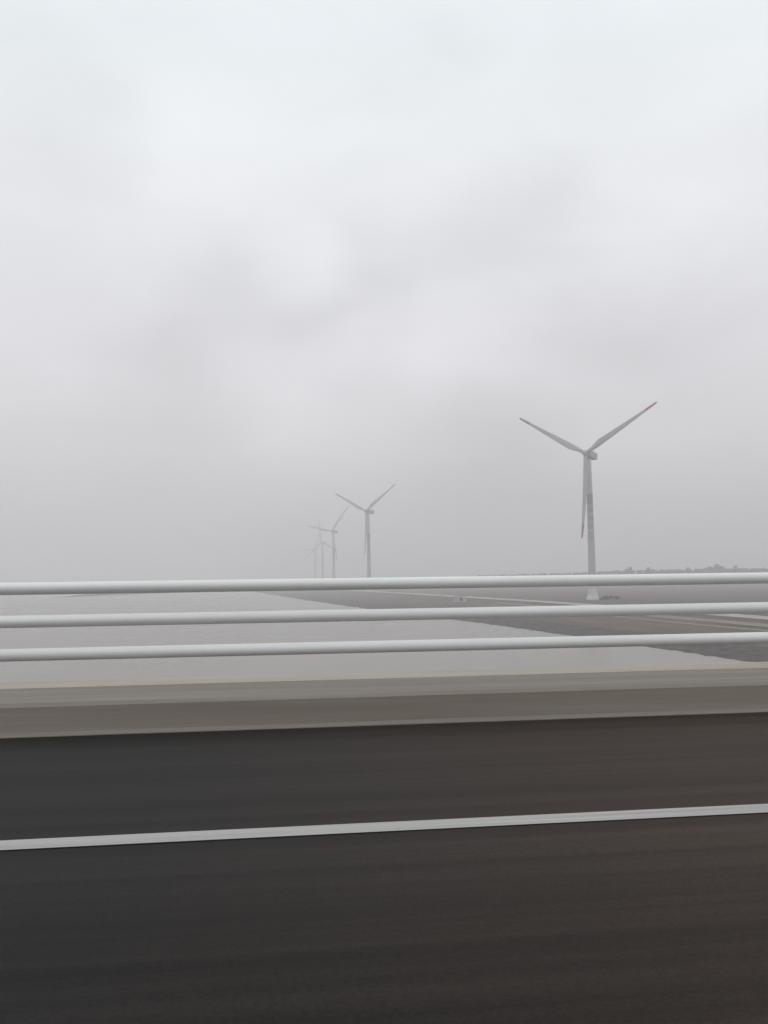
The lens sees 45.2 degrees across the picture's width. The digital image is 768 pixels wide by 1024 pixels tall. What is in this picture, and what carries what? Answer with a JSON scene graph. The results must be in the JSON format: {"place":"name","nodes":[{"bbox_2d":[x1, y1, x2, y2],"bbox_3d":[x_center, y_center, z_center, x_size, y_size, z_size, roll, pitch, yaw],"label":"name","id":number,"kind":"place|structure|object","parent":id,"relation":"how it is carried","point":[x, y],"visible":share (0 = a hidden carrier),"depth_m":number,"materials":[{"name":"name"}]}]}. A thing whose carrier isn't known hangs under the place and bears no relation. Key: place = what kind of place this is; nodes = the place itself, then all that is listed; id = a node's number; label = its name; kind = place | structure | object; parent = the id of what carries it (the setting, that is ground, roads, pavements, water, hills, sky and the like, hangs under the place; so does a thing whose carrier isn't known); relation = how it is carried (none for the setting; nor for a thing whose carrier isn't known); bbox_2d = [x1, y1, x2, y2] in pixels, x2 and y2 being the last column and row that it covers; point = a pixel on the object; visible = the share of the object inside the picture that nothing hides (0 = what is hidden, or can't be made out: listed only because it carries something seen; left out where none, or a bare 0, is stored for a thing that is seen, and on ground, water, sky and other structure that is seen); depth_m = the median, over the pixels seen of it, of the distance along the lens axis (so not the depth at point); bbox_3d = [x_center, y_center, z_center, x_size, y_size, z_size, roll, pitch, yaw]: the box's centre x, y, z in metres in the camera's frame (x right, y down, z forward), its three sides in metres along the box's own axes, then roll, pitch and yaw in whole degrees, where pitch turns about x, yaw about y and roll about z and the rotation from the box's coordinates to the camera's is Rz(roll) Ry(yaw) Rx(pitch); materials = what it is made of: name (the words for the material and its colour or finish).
{"place":"outdoors","nodes":[
{"label":"outdoors","id":0,"kind":"place"},
{"bbox_2d":[0,591,746,681],"bbox_3d":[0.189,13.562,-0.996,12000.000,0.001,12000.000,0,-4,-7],"label":"water","id":1,"kind":"structure","parent":0,"point":[101,636],"depth_m":212.08,"materials":[{"name":"grey liquid"}]},
{"bbox_2d":[60,592,183,596],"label":"breakwater","id":2,"kind":"object","parent":1,"relation":"in","point":[79,595],"visible":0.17,"depth_m":1045.90,"materials":[{"name":"grey stone"}]},
{"bbox_2d":[0,712,767,1023],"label":"road","id":3,"kind":"structure","parent":0,"point":[663,920],"depth_m":3.86,"materials":[{"name":"grey asphalt"}]},
{"bbox_2d":[0,662,767,732],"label":"parapet","id":4,"kind":"structure","parent":3,"relation":"on","point":[52,706],"depth_m":8.41,"materials":[{"name":"concrete"}]},
{"bbox_2d":[0,572,767,661],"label":"railing","id":5,"kind":"object","parent":4,"relation":"on","point":[90,620],"visible":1,"depth_m":8.47,"materials":[{"name":"grey metal"}]},
{"bbox_2d":[0,804,767,849],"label":"road marking","id":6,"kind":"object","parent":3,"relation":"on","point":[330,829],"visible":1,"depth_m":4.66,"materials":[{"name":"paint"}]},
{"bbox_2d":[0,707,767,737],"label":"kerb","id":7,"kind":"structure","parent":3,"relation":"on","point":[347,724],"depth_m":8.03,"materials":[{"name":"grey concrete"}]},
{"bbox_2d":[0,0,767,582],"label":"sky","id":8,"kind":"structure","parent":0,"point":[262,262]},
{"bbox_2d":[252,591,767,661],"bbox_3d":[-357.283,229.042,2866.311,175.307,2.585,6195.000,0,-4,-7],"label":"shore","id":9,"kind":"structure","parent":0,"point":[746,652],"depth_m":224.67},
{"bbox_2d":[275,590,767,646],"bbox_3d":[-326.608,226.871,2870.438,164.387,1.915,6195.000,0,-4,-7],"label":"embankment","id":10,"kind":"structure","parent":0,"point":[607,622],"depth_m":265.60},
{"bbox_2d":[453,596,466,601],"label":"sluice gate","id":11,"kind":"structure","parent":10,"relation":"on","point":[459,598],"depth_m":468.11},
{"bbox_2d":[348,590,767,618],"bbox_3d":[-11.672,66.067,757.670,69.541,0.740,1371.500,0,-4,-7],"label":"sea wall","id":12,"kind":"structure","parent":10,"relation":"on","point":[748,616],"depth_m":379.73,"materials":[{"name":"grey concrete"}]},
{"bbox_2d":[361,584,767,615],"bbox_3d":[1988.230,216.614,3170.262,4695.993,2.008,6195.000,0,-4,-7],"label":"field","id":13,"kind":"structure","parent":0,"point":[683,594],"depth_m":682.06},
{"bbox_2d":[302,536,320,578],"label":"wind turbine","id":14,"kind":"object","parent":13,"relation":"on","point":[315,553],"visible":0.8,"depth_m":1969.26,"materials":[{"name":"paint"}]},
{"bbox_2d":[306,523,336,577],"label":"wind turbine","id":15,"kind":"object","parent":13,"relation":"on","point":[322,542],"visible":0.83,"depth_m":1621.65,"materials":[{"name":"paint"}]},
{"bbox_2d":[309,507,347,577],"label":"wind turbine","id":16,"kind":"object","parent":13,"relation":"on","point":[332,531],"visible":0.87,"depth_m":1255.35,"materials":[{"name":"paint"}]},
{"bbox_2d":[335,484,394,590],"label":"wind turbine","id":17,"kind":"object","parent":13,"relation":"on","point":[368,511],"visible":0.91,"depth_m":897.05,"materials":[{"name":"paint"}]},
{"bbox_2d":[519,402,656,599],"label":"wind turbine","id":18,"kind":"object","parent":13,"relation":"on","point":[589,454],"visible":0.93,"depth_m":495.04,"materials":[{"name":"paint"}]},
{"bbox_2d":[598,596,610,599],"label":"bush","id":19,"kind":"object","parent":13,"relation":"on","point":[605,598],"visible":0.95,"depth_m":488.36,"materials":[{"name":"grey plant"}]},
{"bbox_2d":[625,567,634,573],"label":"tree","id":20,"kind":"object","parent":13,"relation":"on","point":[628,571],"visible":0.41,"depth_m":1171.30,"materials":[{"name":"grey plant"}]},
{"bbox_2d":[643,567,655,585],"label":"tree","id":21,"kind":"object","parent":13,"relation":"on","point":[649,571],"visible":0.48,"depth_m":1160.17,"materials":[{"name":"grey plant"}]},
{"bbox_2d":[703,566,712,584],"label":"tree","id":22,"kind":"object","parent":13,"relation":"on","point":[707,569],"visible":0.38,"depth_m":1132.35,"materials":[{"name":"grey plant"}]},
{"bbox_2d":[711,563,724,584],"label":"tree","id":23,"kind":"object","parent":13,"relation":"on","point":[716,567],"visible":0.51,"depth_m":1123.26,"materials":[{"name":"grey plant"}]},
{"bbox_2d":[728,565,740,584],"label":"tree","id":24,"kind":"object","parent":13,"relation":"on","point":[733,570],"visible":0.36,"depth_m":1119.30,"materials":[{"name":"grey plant"}]},
{"bbox_2d":[741,568,751,584],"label":"tree","id":25,"kind":"object","parent":13,"relation":"on","point":[745,571],"visible":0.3,"depth_m":1120.66,"materials":[{"name":"grey plant"}]},
{"bbox_2d":[478,604,767,630],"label":"path","id":26,"kind":"structure","parent":0,"point":[673,622],"depth_m":230.24,"materials":[{"name":"grey asphalt"}]},
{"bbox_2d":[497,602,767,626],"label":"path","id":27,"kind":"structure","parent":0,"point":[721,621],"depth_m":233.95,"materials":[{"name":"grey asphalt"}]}
]}

